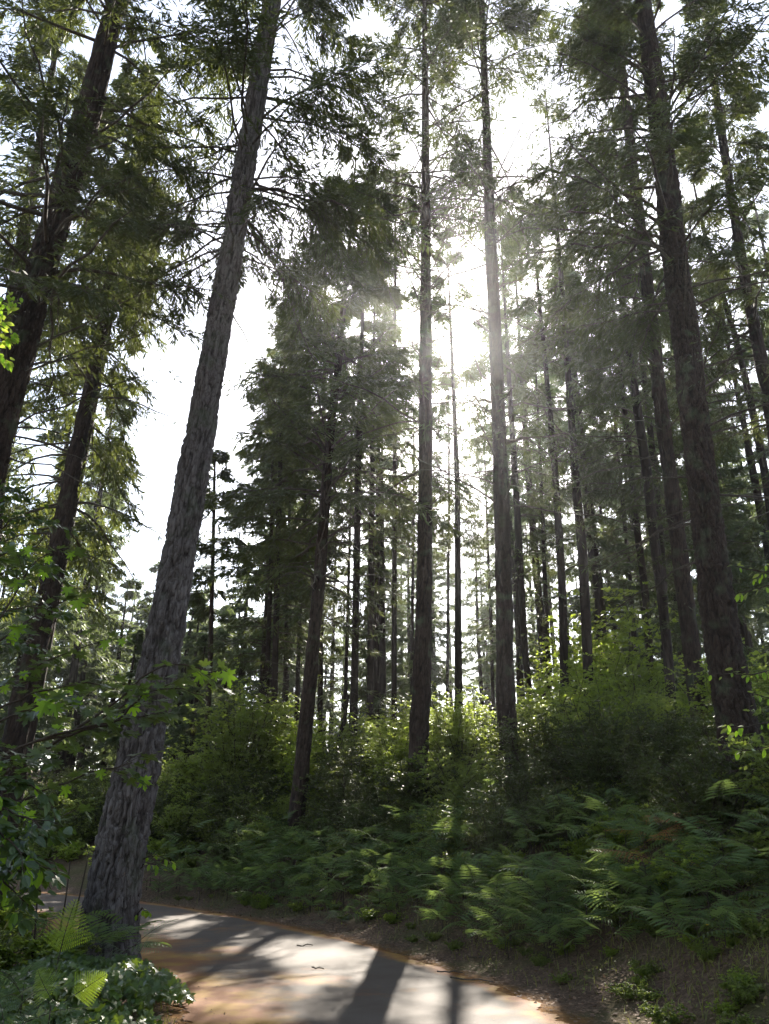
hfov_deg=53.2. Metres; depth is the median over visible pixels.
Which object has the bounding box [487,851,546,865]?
fern
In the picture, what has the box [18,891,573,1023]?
road
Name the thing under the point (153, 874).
fern
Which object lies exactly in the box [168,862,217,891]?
fern
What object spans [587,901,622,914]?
shrub
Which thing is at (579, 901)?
shrub
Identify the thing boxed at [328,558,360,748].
fir tree
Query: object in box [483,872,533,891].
fern
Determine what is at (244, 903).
shrub
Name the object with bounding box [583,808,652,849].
shrub
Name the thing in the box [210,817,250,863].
fern
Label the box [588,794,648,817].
shrub
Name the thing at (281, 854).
fern
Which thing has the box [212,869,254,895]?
fern
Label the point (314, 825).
bush
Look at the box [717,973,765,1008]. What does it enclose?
shrub
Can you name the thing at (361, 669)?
fir tree
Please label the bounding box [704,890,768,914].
fern
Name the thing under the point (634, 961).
shrub
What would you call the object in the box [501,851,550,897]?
fern
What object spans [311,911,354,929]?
fern
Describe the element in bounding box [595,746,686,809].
bush
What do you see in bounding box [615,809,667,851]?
fern
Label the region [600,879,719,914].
fern
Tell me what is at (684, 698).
tall shrub
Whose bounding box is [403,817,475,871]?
fern
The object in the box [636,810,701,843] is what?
fern
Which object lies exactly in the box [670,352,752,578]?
fir tree
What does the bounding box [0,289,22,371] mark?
leafy branch
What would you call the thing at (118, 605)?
fir tree
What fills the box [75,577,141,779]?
fir tree
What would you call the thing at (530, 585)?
fir tree
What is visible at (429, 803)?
fern
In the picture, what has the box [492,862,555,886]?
fern
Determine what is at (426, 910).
fern
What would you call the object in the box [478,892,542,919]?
fern
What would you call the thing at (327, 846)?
fern
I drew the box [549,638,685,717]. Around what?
tall shrub
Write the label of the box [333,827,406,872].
fern
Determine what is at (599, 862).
fern
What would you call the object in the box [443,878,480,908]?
fern
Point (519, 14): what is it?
fir tree
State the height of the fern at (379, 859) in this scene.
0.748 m
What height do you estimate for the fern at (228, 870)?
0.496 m
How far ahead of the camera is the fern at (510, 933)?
9.43 m
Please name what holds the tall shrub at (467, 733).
on the ground at (76, 875)
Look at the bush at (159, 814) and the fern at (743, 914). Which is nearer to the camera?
the fern at (743, 914)
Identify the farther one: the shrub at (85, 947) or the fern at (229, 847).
the fern at (229, 847)
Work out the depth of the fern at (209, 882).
16.73 m
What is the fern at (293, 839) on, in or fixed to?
on the ground at (76, 875)
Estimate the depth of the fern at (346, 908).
12.57 m
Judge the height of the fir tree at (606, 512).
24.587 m
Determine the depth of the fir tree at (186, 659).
36.78 m
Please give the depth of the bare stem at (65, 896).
8.97 m
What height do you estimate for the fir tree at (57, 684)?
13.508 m
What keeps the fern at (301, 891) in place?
on the ground at (76, 875)
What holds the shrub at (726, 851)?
on the ground at (76, 875)
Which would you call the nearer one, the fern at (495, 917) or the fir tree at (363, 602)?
the fern at (495, 917)
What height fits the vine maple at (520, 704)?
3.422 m
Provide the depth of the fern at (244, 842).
17.11 m
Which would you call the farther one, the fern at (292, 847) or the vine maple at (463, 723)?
the vine maple at (463, 723)
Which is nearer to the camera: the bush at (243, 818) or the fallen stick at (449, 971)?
the fallen stick at (449, 971)
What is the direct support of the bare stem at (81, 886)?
on the ground at (76, 875)
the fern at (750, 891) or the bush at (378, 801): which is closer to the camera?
the fern at (750, 891)
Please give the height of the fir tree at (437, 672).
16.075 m
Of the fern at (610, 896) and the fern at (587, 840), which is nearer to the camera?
the fern at (610, 896)
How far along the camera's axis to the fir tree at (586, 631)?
27.70 m
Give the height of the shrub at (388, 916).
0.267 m
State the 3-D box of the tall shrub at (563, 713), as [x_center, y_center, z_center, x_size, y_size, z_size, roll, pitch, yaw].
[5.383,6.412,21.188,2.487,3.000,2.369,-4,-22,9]
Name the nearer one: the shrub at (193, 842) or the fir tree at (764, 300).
the shrub at (193, 842)
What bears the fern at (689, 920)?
on the ground at (76, 875)
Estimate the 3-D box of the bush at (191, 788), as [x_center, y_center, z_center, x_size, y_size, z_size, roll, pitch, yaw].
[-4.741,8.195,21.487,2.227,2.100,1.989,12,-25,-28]
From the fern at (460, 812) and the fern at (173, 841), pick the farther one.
the fern at (173, 841)
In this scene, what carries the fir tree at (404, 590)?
on the ground at (76, 875)
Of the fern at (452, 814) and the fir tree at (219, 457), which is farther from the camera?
the fir tree at (219, 457)
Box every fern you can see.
[0,961,74,1013]
[0,982,98,1023]
[8,907,110,933]
[33,899,106,1023]
[57,916,144,955]
[81,910,169,954]
[90,919,176,959]
[143,864,168,889]
[145,840,185,891]
[146,854,170,885]
[152,864,202,891]
[158,865,192,889]
[162,819,218,873]
[168,854,199,880]
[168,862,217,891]
[179,865,224,893]
[182,843,226,861]
[186,866,220,889]
[192,879,229,891]
[196,842,227,855]
[196,855,228,868]
[198,879,223,893]
[200,862,249,886]
[202,871,247,898]
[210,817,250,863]
[212,856,256,867]
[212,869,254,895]
[215,821,262,856]
[216,843,260,882]
[222,863,265,885]
[224,879,261,894]
[225,848,280,895]
[227,851,249,865]
[229,843,275,876]
[229,862,297,898]
[229,872,265,890]
[229,882,257,900]
[230,881,283,905]
[231,850,265,874]
[231,868,280,891]
[236,875,277,888]
[237,827,283,838]
[237,832,282,870]
[239,849,291,882]
[240,826,300,869]
[240,848,291,868]
[245,810,297,834]
[250,866,303,891]
[252,814,307,857]
[254,847,301,861]
[254,852,283,861]
[257,832,311,884]
[258,856,292,877]
[261,871,313,896]
[262,833,322,845]
[271,898,302,908]
[272,842,318,864]
[272,861,315,899]
[274,844,311,865]
[278,850,332,880]
[279,873,324,903]
[280,842,314,854]
[280,880,311,891]
[281,835,316,843]
[283,874,322,883]
[284,833,321,851]
[286,856,348,900]
[286,890,319,914]
[287,863,324,882]
[292,885,339,903]
[293,829,337,846]
[293,886,333,910]
[294,893,344,916]
[295,848,340,868]
[295,879,370,899]
[296,835,373,880]
[299,826,343,868]
[301,818,329,829]
[301,856,353,909]
[305,896,333,910]
[310,855,358,869]
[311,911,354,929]
[313,851,370,887]
[315,841,345,851]
[316,809,353,833]
[319,824,379,867]
[322,873,359,899]
[322,876,367,904]
[326,901,374,920]
[329,865,359,883]
[330,803,387,825]
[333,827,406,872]
[335,867,383,880]
[340,837,382,849]
[346,829,414,883]
[346,850,377,886]
[347,893,385,907]
[352,844,403,889]
[352,853,388,885]
[355,858,399,902]
[361,819,398,847]
[361,869,408,900]
[363,852,442,902]
[364,828,413,866]
[364,876,414,917]
[366,849,405,871]
[367,844,417,863]
[371,838,411,887]
[373,882,430,918]
[374,826,392,843]
[375,809,394,839]
[376,855,438,911]
[377,876,424,906]
[381,804,442,840]
[382,867,408,891]
[383,875,440,914]
[384,850,443,875]
[387,831,459,879]
[387,864,428,885]
[390,811,457,844]
[394,876,437,889]
[398,852,456,887]
[399,876,475,900]
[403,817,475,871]
[403,875,451,886]
[404,796,456,809]
[408,818,482,872]
[408,857,477,895]
[408,879,444,896]
[409,862,457,874]
[410,900,491,939]
[411,802,464,824]
[411,839,473,870]
[412,888,463,928]
[414,909,456,931]
[416,874,493,907]
[418,857,459,871]
[419,898,462,907]
[423,798,469,822]
[424,870,478,897]
[427,824,488,853]
[431,870,484,889]
[433,898,481,925]
[434,878,486,897]
[435,854,521,918]
[438,804,487,837]
[438,887,492,918]
[442,808,500,838]
[442,895,490,908]
[443,796,484,819]
[443,851,484,903]
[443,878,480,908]
[446,852,497,875]
[449,866,498,880]
[452,825,510,869]
[452,898,510,935]
[453,871,534,927]
[456,884,508,911]
[460,912,500,931]
[464,890,526,920]
[464,922,512,948]
[467,905,537,951]
[469,777,530,806]
[473,890,525,929]
[473,915,531,953]
[474,868,510,880]
[475,858,523,875]
[475,878,531,939]
[477,879,502,896]
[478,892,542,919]
[480,807,529,846]
[480,838,537,866]
[482,898,544,927]
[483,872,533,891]
[484,848,558,883]
[484,856,530,882]
[486,900,565,940]
[486,933,539,959]
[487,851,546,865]
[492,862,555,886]
[493,860,603,892]
[493,905,596,957]
[497,856,550,877]
[497,888,574,934]
[498,876,581,922]
[499,871,573,892]
[499,880,577,923]
[500,808,569,863]
[500,823,539,850]
[500,908,576,948]
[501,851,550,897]
[501,889,572,931]
[504,814,560,861]
[508,890,591,931]
[509,789,548,816]
[510,855,562,891]
[512,904,581,931]
[514,890,560,900]
[517,903,584,921]
[520,902,583,952]
[521,843,621,918]
[524,922,588,957]
[526,805,597,851]
[526,855,586,865]
[526,874,578,900]
[528,913,592,957]
[530,891,589,914]
[530,919,595,962]
[531,794,593,870]
[539,853,592,898]
[543,911,607,955]
[550,902,650,958]
[551,805,611,835]
[551,867,596,906]
[552,820,625,855]
[559,799,618,855]
[559,862,614,888]
[560,848,621,868]
[560,864,591,900]
[562,881,615,923]
[565,865,650,898]
[571,799,637,850]
[571,865,600,892]
[571,888,670,946]
[574,894,627,917]
[575,866,638,913]
[576,863,653,898]
[577,855,633,899]
[578,861,624,891]
[579,870,649,914]
[582,795,670,862]
[582,864,657,918]
[583,788,635,820]
[583,877,670,902]
[584,829,653,863]
[584,865,659,926]
[587,827,703,900]
[589,849,650,908]
[590,816,697,865]
[597,893,662,912]
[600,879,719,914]
[603,810,706,855]
[603,894,664,919]
[609,883,688,927]
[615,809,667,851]
[615,866,693,894]
[616,891,715,938]
[623,904,751,946]
[627,880,669,901]
[629,811,709,864]
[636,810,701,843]
[647,845,752,910]
[649,870,705,893]
[652,779,767,862]
[654,908,746,948]
[655,829,696,846]
[655,861,722,902]
[660,900,736,940]
[662,802,696,815]
[664,825,734,868]
[665,849,754,920]
[668,861,752,902]
[671,896,732,919]
[675,881,728,908]
[677,836,757,903]
[681,870,768,903]
[681,907,755,954]
[684,865,768,901]
[685,829,768,898]
[693,865,757,900]
[696,861,768,896]
[702,810,768,859]
[702,837,768,869]
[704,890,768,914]
[709,897,768,912]
[709,903,768,936]
[722,772,768,787]
[722,807,768,857]
[740,792,768,806]
[741,809,768,850]
[748,797,768,807]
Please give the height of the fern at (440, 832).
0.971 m
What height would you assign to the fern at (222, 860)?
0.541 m
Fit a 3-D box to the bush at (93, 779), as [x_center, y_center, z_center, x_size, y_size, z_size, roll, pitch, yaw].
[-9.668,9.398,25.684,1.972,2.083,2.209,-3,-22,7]
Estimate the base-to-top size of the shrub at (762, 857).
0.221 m
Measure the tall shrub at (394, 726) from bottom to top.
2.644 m
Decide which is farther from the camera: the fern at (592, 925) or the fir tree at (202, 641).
the fir tree at (202, 641)
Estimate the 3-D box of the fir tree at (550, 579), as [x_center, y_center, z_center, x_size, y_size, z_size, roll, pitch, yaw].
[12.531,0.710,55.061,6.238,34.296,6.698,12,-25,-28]
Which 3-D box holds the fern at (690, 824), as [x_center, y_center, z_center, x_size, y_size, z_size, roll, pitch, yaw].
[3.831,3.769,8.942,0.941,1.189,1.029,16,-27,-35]
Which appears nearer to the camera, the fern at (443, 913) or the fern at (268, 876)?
the fern at (443, 913)
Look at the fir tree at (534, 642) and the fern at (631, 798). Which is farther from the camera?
the fir tree at (534, 642)
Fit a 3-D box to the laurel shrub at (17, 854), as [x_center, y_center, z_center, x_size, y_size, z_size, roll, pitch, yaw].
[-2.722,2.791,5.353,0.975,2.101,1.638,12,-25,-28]
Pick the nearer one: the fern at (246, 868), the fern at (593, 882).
the fern at (593, 882)
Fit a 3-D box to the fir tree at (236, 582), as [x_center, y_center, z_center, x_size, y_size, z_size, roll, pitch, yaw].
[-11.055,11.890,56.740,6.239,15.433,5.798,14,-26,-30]
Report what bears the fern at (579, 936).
on the ground at (76, 875)
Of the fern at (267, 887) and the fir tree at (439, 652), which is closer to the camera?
the fern at (267, 887)
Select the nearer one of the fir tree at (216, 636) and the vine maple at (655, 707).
the vine maple at (655, 707)
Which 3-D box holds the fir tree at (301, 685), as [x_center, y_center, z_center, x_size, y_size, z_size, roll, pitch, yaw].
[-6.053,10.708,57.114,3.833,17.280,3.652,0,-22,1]
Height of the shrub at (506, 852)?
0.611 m
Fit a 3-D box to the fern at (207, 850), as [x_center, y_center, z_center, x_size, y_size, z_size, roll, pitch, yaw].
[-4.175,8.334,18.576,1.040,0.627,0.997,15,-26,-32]
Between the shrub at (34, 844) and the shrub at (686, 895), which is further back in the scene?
the shrub at (34, 844)
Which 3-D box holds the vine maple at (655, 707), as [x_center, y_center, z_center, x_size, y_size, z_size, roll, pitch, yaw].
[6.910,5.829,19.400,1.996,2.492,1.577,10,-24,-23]
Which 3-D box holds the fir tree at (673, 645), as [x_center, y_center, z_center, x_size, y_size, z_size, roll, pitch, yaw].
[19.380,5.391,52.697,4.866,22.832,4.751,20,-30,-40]
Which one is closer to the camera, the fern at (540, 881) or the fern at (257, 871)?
the fern at (540, 881)
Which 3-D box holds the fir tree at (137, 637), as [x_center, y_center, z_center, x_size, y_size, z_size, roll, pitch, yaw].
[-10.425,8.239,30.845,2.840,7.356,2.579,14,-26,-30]
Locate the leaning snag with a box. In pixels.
[334,694,349,753]
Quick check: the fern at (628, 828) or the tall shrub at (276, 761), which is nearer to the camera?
the fern at (628, 828)
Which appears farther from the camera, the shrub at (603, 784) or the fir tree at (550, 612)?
the fir tree at (550, 612)
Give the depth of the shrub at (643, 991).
6.88 m
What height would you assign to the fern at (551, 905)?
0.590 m
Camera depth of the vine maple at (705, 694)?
17.24 m
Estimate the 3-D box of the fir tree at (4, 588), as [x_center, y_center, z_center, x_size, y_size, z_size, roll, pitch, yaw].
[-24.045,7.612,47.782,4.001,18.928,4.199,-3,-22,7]
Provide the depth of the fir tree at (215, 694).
47.53 m
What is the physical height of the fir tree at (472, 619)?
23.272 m
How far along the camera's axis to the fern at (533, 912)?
9.63 m
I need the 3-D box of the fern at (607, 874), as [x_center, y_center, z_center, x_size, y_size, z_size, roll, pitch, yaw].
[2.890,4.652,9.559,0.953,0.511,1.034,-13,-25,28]
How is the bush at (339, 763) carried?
on the ground at (76, 875)
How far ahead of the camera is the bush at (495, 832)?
12.92 m
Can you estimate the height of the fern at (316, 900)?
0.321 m
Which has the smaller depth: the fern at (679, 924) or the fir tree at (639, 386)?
the fern at (679, 924)
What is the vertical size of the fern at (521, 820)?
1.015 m
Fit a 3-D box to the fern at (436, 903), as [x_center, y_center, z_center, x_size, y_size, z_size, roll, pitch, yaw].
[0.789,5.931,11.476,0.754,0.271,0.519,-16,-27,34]
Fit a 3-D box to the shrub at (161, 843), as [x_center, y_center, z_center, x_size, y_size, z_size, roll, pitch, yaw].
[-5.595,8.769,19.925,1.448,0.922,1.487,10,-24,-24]
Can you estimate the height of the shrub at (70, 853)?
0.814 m
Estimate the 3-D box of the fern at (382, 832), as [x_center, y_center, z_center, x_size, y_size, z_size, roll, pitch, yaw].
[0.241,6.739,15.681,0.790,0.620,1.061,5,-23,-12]
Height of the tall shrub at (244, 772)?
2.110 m
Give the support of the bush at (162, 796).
on the ground at (76, 875)
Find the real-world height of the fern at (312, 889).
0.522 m
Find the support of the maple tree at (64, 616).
on the ground at (76, 875)
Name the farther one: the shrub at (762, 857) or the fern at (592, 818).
the fern at (592, 818)
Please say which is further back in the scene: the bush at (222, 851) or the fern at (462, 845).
the bush at (222, 851)
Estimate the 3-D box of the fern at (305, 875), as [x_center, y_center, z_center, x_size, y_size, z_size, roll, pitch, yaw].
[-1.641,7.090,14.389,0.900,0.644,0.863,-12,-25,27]
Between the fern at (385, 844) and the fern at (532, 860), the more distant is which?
the fern at (385, 844)
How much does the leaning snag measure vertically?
3.587 m
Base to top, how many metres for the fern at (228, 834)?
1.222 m
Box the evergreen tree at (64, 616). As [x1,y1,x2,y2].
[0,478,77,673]
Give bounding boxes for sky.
[0,0,768,770]
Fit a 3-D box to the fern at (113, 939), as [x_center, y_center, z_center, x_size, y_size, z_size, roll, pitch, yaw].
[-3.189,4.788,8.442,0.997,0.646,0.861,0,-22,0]
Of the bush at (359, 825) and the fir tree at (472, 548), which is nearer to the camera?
the bush at (359, 825)
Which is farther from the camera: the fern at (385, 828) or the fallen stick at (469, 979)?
the fern at (385, 828)
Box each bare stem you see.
[31,903,37,959]
[59,861,70,930]
[70,852,88,928]
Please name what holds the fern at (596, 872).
on the ground at (76, 875)
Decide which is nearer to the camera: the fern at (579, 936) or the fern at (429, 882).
the fern at (579, 936)
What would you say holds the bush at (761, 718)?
on the ground at (76, 875)
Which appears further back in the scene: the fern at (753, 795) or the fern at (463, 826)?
the fern at (463, 826)
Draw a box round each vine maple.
[257,705,343,807]
[279,723,329,759]
[325,698,376,747]
[340,727,366,750]
[359,719,405,750]
[361,717,394,743]
[361,730,408,804]
[430,709,492,750]
[451,690,494,721]
[515,681,550,735]
[517,673,577,724]
[517,695,552,720]
[520,619,635,706]
[542,580,699,708]
[553,649,641,734]
[628,693,686,723]
[672,655,766,731]
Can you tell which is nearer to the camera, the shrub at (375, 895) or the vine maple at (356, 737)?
the shrub at (375, 895)
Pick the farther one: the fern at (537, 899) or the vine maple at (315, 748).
the vine maple at (315, 748)
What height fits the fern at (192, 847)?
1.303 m
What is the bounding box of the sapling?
[135,854,175,932]
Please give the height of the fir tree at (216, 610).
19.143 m
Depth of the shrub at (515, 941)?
9.54 m
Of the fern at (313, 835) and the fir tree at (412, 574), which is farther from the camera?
the fir tree at (412, 574)
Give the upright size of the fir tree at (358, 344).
23.212 m
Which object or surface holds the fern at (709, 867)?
on the ground at (76, 875)
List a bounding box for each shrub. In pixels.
[0,755,77,936]
[0,891,57,936]
[0,929,17,952]
[0,929,28,959]
[0,936,37,970]
[1,908,30,927]
[10,921,95,965]
[13,924,101,952]
[17,909,47,933]
[18,780,46,835]
[29,839,60,858]
[31,847,49,858]
[44,775,83,808]
[51,838,91,862]
[72,762,97,787]
[83,845,95,854]
[97,767,111,787]
[146,832,194,861]
[149,837,192,861]
[156,772,175,807]
[158,765,175,790]
[161,752,209,783]
[164,657,297,789]
[164,697,272,809]
[165,839,208,856]
[172,894,185,899]
[174,853,200,868]
[205,757,262,791]
[222,682,317,772]
[234,893,250,901]
[237,898,249,905]
[242,895,259,903]
[249,901,260,908]
[251,891,275,901]
[255,732,322,782]
[256,901,271,908]
[280,715,359,770]
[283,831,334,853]
[287,899,308,910]
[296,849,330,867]
[299,878,328,890]
[319,727,372,750]
[322,824,347,845]
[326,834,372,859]
[326,900,341,909]
[334,742,370,784]
[336,914,351,919]
[338,716,403,758]
[343,716,406,770]
[344,885,364,893]
[345,712,408,754]
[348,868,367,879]
[353,907,379,920]
[355,700,433,789]
[358,869,380,882]
[365,891,386,903]
[371,841,400,855]
[379,909,407,923]
[380,713,429,745]
[380,809,398,827]
[381,695,449,755]
[384,853,424,875]
[397,690,471,727]
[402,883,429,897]
[403,693,486,742]
[404,934,420,942]
[405,922,415,928]
[424,932,439,941]
[429,681,525,788]
[429,691,481,771]
[436,848,480,876]
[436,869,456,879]
[444,937,464,950]
[470,707,523,741]
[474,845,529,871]
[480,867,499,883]
[486,934,519,949]
[499,837,524,852]
[501,934,525,945]
[514,815,556,845]
[515,681,576,730]
[516,666,619,747]
[521,697,617,790]
[529,952,547,965]
[534,690,615,722]
[534,781,591,803]
[535,957,552,966]
[548,940,576,955]
[548,971,576,983]
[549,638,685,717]
[556,832,607,861]
[564,892,593,908]
[567,875,593,891]
[573,814,613,841]
[579,688,668,738]
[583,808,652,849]
[584,856,617,869]
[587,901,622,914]
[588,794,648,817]
[589,653,685,720]
[589,866,638,901]
[590,816,661,854]
[594,778,628,811]
[599,700,658,743]
[599,944,618,956]
[600,860,627,874]
[605,910,638,927]
[605,981,636,998]
[606,685,687,721]
[619,802,679,843]
[620,840,738,896]
[624,916,649,929]
[624,973,654,986]
[624,979,666,1001]
[625,679,688,731]
[627,899,669,918]
[627,958,639,966]
[627,960,664,976]
[638,999,694,1023]
[639,920,665,937]
[648,876,701,897]
[650,693,710,744]
[656,663,753,718]
[668,893,685,903]
[674,920,716,937]
[676,930,708,950]
[686,830,768,866]
[689,941,723,961]
[704,997,746,1016]
[707,638,768,707]
[709,530,768,759]
[715,936,739,947]
[716,924,746,936]
[716,964,759,987]
[716,1011,767,1023]
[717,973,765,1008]
[718,797,768,833]
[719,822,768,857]
[731,910,768,940]
[738,894,754,902]
[739,771,768,797]
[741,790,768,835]
[753,850,766,858]
[754,684,768,729]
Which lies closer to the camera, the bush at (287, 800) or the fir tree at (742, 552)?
the bush at (287, 800)
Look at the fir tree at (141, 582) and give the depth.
80.06 m
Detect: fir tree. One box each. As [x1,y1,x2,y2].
[0,0,126,550]
[0,0,256,518]
[0,57,185,894]
[0,205,158,872]
[0,349,98,756]
[0,397,33,662]
[0,467,64,723]
[0,499,27,693]
[0,500,69,788]
[0,573,56,776]
[8,367,135,782]
[34,553,116,783]
[34,664,92,772]
[41,471,109,781]
[45,498,127,768]
[51,430,124,779]
[65,0,439,958]
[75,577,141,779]
[76,617,111,768]
[86,628,144,776]
[90,573,120,752]
[94,579,145,765]
[103,561,173,765]
[105,600,150,763]
[107,597,166,766]
[161,597,219,760]
[162,591,214,766]
[162,611,188,767]
[162,631,217,773]
[165,592,218,758]
[165,641,191,734]
[178,562,220,702]
[184,449,257,760]
[193,305,361,767]
[194,365,346,747]
[198,627,222,759]
[198,629,240,752]
[199,389,303,751]
[202,141,474,846]
[209,541,261,757]
[215,285,338,703]
[215,604,235,698]
[219,578,255,761]
[229,398,335,763]
[242,409,351,744]
[242,467,330,735]
[245,597,292,717]
[274,225,380,742]
[278,475,337,707]
[278,613,329,728]
[280,604,326,733]
[285,245,437,744]
[291,0,536,841]
[293,369,411,744]
[313,630,341,741]
[315,505,360,745]
[318,406,413,735]
[321,254,417,736]
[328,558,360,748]
[333,302,417,733]
[333,525,390,729]
[334,607,390,740]
[336,643,389,732]
[343,140,464,728]
[364,484,410,690]
[379,0,647,800]
[385,391,446,705]
[385,514,416,725]
[385,544,415,713]
[385,603,409,723]
[389,224,508,711]
[399,536,454,715]
[401,504,474,709]
[405,373,488,726]
[431,532,477,706]
[431,579,453,706]
[446,422,527,736]
[454,501,496,721]
[455,202,573,705]
[462,538,495,726]
[466,215,577,698]
[470,617,496,736]
[474,351,576,717]
[476,431,571,706]
[476,494,527,690]
[483,158,633,709]
[499,84,632,704]
[507,320,586,705]
[508,0,768,790]
[511,487,558,688]
[512,521,557,695]
[513,332,602,686]
[522,440,579,687]
[523,256,635,639]
[525,632,557,708]
[531,0,768,732]
[540,258,681,692]
[559,133,726,706]
[562,229,736,699]
[566,342,688,699]
[566,532,579,635]
[570,431,651,657]
[587,197,703,691]
[591,542,644,683]
[600,365,656,691]
[607,258,744,692]
[611,478,643,675]
[628,367,749,697]
[635,471,702,689]
[637,558,680,696]
[641,0,768,580]
[642,273,768,622]
[643,502,703,690]
[664,324,768,683]
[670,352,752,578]
[674,168,768,667]
[677,355,768,676]
[698,252,768,685]
[704,627,760,663]
[716,377,768,639]
[718,467,767,650]
[721,448,765,663]
[727,155,768,458]
[730,498,768,651]
[736,268,768,526]
[738,428,766,623]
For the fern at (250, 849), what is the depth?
16.89 m
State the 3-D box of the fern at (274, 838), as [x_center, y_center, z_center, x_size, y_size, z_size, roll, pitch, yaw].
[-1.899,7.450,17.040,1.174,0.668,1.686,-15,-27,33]
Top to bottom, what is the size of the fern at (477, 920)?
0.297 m
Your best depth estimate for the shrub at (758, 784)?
11.44 m
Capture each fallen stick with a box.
[437,970,462,972]
[450,976,492,981]
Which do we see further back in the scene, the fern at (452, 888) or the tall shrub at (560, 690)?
the tall shrub at (560, 690)
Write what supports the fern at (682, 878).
on the ground at (76, 875)
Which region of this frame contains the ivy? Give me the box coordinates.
[0,948,195,1023]
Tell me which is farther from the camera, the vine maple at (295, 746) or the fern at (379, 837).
the vine maple at (295, 746)
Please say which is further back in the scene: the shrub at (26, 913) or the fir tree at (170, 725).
the fir tree at (170, 725)
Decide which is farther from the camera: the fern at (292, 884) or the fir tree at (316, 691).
the fir tree at (316, 691)
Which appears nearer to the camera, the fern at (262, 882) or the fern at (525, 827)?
the fern at (525, 827)
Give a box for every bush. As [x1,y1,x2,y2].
[18,778,67,836]
[22,803,74,848]
[32,759,88,792]
[36,771,101,811]
[39,804,93,852]
[50,785,104,838]
[54,766,87,797]
[56,813,98,848]
[62,761,114,797]
[75,784,108,835]
[83,788,106,830]
[88,807,102,828]
[148,794,180,844]
[151,793,210,844]
[154,786,174,814]
[155,778,196,813]
[155,813,196,848]
[156,769,205,793]
[159,756,175,778]
[162,760,247,808]
[168,786,211,839]
[172,770,245,833]
[188,778,265,843]
[189,799,243,851]
[190,769,260,819]
[192,780,265,831]
[201,829,241,865]
[220,798,289,859]
[229,811,291,864]
[243,764,314,824]
[253,769,318,799]
[265,748,332,808]
[270,784,336,833]
[293,749,384,828]
[293,799,348,854]
[309,735,381,813]
[310,733,380,791]
[323,792,393,851]
[328,771,395,838]
[348,733,396,781]
[372,742,459,828]
[373,770,407,806]
[376,804,433,855]
[398,732,510,822]
[401,795,475,861]
[437,730,491,774]
[438,766,509,820]
[438,780,540,869]
[465,702,586,786]
[471,744,571,832]
[483,733,538,781]
[517,768,617,853]
[524,685,667,788]
[536,722,639,808]
[577,715,644,780]
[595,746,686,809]
[599,718,683,792]
[614,695,694,780]
[637,726,768,853]
[638,764,708,842]
[659,701,768,770]
[660,715,718,777]
[673,713,762,768]
[681,703,768,738]
[699,705,768,824]
[755,698,768,735]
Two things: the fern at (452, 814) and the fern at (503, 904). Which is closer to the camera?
the fern at (503, 904)
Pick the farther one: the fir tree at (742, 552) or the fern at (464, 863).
the fir tree at (742, 552)
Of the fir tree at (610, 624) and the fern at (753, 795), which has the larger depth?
the fir tree at (610, 624)
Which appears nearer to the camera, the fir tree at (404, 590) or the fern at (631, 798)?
the fern at (631, 798)
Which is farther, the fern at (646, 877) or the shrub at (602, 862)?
the shrub at (602, 862)
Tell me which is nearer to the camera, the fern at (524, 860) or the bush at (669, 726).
the fern at (524, 860)
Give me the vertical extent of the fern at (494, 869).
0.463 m
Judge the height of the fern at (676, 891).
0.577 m
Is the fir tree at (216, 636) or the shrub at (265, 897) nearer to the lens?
the shrub at (265, 897)
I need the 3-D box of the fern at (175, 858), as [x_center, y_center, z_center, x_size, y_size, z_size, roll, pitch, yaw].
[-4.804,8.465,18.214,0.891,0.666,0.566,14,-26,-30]
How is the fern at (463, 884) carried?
on the ground at (76, 875)
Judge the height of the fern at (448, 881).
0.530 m
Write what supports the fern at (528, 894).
on the ground at (76, 875)
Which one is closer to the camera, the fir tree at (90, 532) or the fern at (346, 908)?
the fern at (346, 908)
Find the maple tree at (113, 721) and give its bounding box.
[0,533,237,846]
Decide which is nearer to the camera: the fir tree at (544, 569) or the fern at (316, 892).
the fern at (316, 892)
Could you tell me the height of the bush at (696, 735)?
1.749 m
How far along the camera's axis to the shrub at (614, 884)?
9.51 m
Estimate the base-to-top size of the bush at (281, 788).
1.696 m
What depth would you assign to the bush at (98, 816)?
22.62 m
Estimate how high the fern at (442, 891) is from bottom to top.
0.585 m
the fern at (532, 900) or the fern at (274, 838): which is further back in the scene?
the fern at (274, 838)
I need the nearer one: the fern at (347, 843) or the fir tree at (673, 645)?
the fern at (347, 843)
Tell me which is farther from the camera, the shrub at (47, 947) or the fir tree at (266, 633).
the fir tree at (266, 633)
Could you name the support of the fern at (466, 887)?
on the ground at (76, 875)
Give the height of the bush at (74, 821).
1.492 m
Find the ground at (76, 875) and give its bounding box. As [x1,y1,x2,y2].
[5,770,768,1023]
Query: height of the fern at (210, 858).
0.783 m
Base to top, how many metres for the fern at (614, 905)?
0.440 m
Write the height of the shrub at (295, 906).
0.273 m
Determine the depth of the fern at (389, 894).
11.88 m
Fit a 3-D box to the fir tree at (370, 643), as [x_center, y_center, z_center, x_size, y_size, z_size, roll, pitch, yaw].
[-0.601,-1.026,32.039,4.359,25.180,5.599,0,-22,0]
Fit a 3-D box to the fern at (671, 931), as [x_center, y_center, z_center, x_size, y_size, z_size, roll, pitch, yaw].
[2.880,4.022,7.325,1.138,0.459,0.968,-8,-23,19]
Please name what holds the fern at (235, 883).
on the ground at (76, 875)
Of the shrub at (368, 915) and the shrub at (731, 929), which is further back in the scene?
the shrub at (368, 915)
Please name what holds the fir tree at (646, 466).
on the ground at (76, 875)
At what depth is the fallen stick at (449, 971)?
8.70 m

